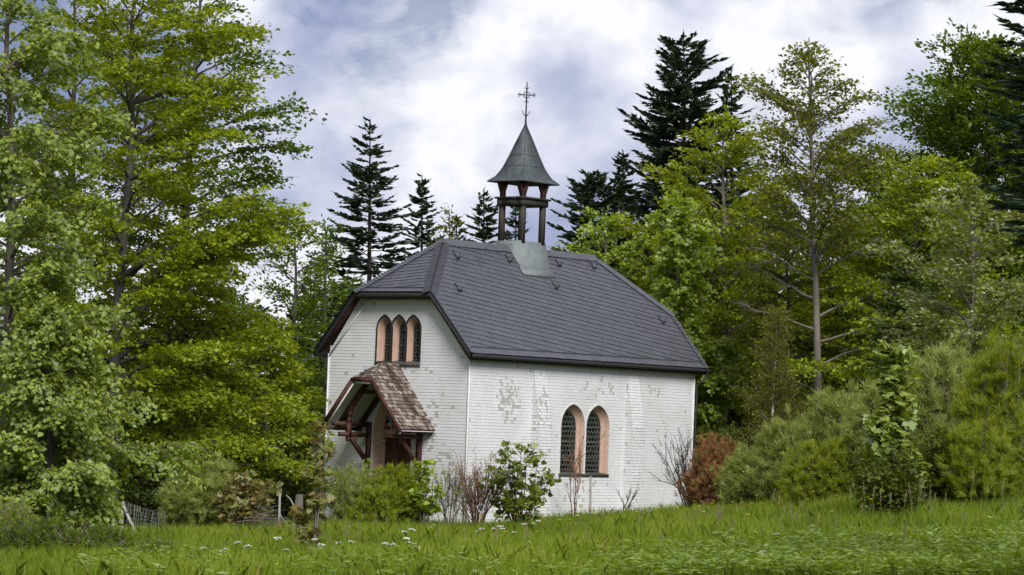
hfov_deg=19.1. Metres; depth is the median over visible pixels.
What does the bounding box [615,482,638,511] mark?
dead branch
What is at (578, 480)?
shrub
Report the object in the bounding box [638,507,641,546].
seed stalk
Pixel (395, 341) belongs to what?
triple window
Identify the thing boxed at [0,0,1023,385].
sky
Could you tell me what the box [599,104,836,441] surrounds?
beech tree
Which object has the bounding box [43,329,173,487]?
spruce tree
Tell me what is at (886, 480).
leafy shrub
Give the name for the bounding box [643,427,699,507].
twiggy shrub
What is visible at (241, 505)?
maple shrub
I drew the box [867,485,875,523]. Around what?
seed stalk
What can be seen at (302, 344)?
spruce tree
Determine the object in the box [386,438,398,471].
door
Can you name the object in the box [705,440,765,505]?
broom shrub
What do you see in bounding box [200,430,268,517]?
leafy shrub
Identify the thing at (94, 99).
beech tree
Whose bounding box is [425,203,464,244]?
beech tree
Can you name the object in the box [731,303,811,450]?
tree
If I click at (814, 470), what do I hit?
broom shrub
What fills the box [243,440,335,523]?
leafy shrub
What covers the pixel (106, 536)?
shrub
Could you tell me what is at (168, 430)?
spruce tree
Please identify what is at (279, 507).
fence post
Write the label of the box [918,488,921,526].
seed stalk
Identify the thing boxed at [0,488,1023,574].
meadow grass
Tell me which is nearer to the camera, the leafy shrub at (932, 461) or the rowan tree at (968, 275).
the leafy shrub at (932, 461)
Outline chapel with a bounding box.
[312,82,710,524]
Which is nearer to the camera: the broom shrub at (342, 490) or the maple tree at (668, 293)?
the broom shrub at (342, 490)
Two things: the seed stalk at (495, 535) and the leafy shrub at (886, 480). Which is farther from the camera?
the leafy shrub at (886, 480)
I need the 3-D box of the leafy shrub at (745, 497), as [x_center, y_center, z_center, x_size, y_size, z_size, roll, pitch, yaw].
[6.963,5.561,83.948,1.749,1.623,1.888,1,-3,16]
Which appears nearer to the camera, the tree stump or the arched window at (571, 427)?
the tree stump
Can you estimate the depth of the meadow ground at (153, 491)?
121.19 m
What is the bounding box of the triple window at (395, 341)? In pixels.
[374,314,421,366]
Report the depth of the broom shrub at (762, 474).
82.56 m
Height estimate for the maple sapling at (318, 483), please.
2.761 m
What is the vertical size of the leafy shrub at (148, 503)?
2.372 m
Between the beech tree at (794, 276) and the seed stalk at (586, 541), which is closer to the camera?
the seed stalk at (586, 541)
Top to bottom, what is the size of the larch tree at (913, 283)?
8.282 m
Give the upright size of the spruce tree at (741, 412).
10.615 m
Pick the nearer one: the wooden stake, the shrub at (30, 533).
the shrub at (30, 533)
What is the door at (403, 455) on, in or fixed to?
in the chapel
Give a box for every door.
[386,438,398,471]
[398,439,411,479]
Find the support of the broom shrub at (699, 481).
on the meadow ground at (153, 491)
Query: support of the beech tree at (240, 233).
on the meadow ground at (153, 491)
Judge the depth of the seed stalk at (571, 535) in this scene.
45.97 m
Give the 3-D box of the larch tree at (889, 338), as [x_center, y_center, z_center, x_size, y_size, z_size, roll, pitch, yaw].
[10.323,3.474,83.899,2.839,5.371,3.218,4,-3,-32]
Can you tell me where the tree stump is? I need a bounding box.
[280,494,302,526]
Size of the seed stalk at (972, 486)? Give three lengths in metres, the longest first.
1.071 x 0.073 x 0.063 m
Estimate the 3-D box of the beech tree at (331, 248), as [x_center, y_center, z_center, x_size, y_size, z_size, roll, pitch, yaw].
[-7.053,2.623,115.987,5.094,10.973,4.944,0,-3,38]
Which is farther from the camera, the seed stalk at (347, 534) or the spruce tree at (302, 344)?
the spruce tree at (302, 344)
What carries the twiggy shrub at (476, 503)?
on the meadow ground at (153, 491)
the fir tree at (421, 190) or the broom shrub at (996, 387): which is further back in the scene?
the fir tree at (421, 190)
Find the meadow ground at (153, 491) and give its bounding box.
[24,411,1023,574]
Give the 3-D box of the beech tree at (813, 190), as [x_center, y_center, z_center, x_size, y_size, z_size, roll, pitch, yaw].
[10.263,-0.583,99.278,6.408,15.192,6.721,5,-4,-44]
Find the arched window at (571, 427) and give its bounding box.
[558,402,609,476]
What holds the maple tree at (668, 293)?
on the meadow ground at (153, 491)
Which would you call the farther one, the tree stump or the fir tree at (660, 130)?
the fir tree at (660, 130)
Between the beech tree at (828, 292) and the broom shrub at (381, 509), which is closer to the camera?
the broom shrub at (381, 509)
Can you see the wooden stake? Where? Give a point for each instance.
(590, 492)
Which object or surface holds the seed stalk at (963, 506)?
on the meadow ground at (153, 491)
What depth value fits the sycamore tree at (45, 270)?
70.22 m
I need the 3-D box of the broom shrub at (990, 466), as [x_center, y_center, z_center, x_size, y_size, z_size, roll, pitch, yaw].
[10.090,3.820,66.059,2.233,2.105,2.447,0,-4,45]
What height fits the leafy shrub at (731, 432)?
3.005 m
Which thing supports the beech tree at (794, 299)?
on the meadow ground at (153, 491)
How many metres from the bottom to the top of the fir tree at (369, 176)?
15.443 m
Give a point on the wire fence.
(128, 516)
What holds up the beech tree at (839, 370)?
on the meadow ground at (153, 491)
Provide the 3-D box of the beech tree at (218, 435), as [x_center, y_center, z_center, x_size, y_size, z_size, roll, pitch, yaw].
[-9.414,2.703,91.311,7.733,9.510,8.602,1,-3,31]
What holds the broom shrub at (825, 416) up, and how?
on the meadow ground at (153, 491)
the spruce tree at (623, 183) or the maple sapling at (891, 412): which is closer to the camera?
the maple sapling at (891, 412)
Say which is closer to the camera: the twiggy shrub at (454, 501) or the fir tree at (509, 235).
the twiggy shrub at (454, 501)
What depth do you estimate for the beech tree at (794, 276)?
117.45 m
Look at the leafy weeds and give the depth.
45.54 m
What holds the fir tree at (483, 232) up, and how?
on the meadow ground at (153, 491)
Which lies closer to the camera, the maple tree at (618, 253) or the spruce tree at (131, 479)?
the maple tree at (618, 253)
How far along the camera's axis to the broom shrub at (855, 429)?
75.80 m
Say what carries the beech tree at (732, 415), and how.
on the meadow ground at (153, 491)
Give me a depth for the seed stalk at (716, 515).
53.73 m
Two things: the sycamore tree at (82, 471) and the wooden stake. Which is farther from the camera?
the wooden stake
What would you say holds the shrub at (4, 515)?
on the meadow ground at (153, 491)
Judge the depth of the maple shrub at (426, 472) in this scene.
86.45 m
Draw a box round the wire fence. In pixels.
[121,501,167,529]
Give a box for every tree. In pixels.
[0,0,222,524]
[0,0,225,475]
[0,0,328,524]
[0,291,135,533]
[27,0,327,427]
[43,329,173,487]
[85,226,336,486]
[118,321,198,486]
[129,306,274,487]
[201,323,335,517]
[215,304,294,442]
[221,203,354,484]
[244,289,331,476]
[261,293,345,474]
[271,116,424,456]
[275,214,364,471]
[392,173,444,262]
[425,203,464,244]
[443,215,472,240]
[459,187,505,242]
[505,207,529,239]
[546,168,650,287]
[553,205,704,440]
[598,30,795,413]
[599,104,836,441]
[599,149,651,285]
[643,190,756,470]
[681,226,813,445]
[682,195,859,388]
[701,209,868,422]
[708,69,763,321]
[725,37,910,407]
[727,263,811,434]
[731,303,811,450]
[753,145,1023,414]
[783,195,902,389]
[799,18,1023,395]
[848,316,905,393]
[856,231,945,393]
[860,177,1023,368]
[963,0,1023,247]
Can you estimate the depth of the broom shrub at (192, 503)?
83.32 m
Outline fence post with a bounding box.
[255,494,280,522]
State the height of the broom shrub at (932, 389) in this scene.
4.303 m
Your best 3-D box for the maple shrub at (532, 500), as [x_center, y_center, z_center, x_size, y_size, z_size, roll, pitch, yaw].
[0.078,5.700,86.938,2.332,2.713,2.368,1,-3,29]
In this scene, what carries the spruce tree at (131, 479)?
on the meadow ground at (153, 491)
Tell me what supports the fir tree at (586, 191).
on the meadow ground at (153, 491)
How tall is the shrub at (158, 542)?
1.104 m
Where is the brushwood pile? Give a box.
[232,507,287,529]
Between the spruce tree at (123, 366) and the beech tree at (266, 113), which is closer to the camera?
the beech tree at (266, 113)
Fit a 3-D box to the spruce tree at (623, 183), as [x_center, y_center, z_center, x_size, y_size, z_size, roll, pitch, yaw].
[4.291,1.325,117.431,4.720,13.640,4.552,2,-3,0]
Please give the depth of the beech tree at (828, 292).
115.29 m
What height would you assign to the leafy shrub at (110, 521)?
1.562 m
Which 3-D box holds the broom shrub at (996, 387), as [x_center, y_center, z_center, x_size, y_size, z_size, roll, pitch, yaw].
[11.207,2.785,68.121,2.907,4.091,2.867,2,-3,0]
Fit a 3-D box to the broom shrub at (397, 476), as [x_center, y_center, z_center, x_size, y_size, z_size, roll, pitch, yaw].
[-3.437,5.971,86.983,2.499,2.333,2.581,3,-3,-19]
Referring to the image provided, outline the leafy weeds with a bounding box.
[69,516,1023,574]
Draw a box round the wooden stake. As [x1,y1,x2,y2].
[588,476,591,515]
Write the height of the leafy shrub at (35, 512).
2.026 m
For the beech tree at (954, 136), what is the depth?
105.26 m
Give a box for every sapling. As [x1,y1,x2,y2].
[286,418,335,549]
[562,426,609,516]
[859,339,930,487]
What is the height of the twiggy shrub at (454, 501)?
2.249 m
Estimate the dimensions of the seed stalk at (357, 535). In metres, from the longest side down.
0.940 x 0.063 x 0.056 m
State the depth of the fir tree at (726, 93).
131.45 m
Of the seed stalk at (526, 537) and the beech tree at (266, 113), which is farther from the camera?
the beech tree at (266, 113)
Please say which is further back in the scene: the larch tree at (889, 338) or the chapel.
the chapel
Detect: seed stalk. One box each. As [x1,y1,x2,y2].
[343,520,350,557]
[356,523,359,552]
[493,523,496,550]
[524,523,528,556]
[570,523,573,566]
[585,530,587,555]
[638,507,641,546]
[714,504,718,536]
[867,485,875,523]
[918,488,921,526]
[962,501,965,541]
[971,470,973,504]
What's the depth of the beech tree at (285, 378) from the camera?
94.76 m
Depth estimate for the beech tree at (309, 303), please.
111.92 m
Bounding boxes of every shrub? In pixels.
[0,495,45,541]
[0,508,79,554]
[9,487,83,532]
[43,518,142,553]
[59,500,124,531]
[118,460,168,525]
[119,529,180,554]
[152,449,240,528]
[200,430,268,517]
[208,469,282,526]
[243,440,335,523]
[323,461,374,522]
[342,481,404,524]
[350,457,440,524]
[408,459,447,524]
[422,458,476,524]
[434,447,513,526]
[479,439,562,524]
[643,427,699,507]
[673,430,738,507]
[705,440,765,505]
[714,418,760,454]
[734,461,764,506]
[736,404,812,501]
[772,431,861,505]
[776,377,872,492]
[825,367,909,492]
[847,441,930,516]
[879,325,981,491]
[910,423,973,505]
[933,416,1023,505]
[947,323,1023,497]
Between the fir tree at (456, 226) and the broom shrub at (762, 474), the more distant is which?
the fir tree at (456, 226)
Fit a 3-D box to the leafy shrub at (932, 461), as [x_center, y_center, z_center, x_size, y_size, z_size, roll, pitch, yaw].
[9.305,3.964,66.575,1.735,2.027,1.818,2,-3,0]
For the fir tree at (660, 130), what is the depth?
121.94 m
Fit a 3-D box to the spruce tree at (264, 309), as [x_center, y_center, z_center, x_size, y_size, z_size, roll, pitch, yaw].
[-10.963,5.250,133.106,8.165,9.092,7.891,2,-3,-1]

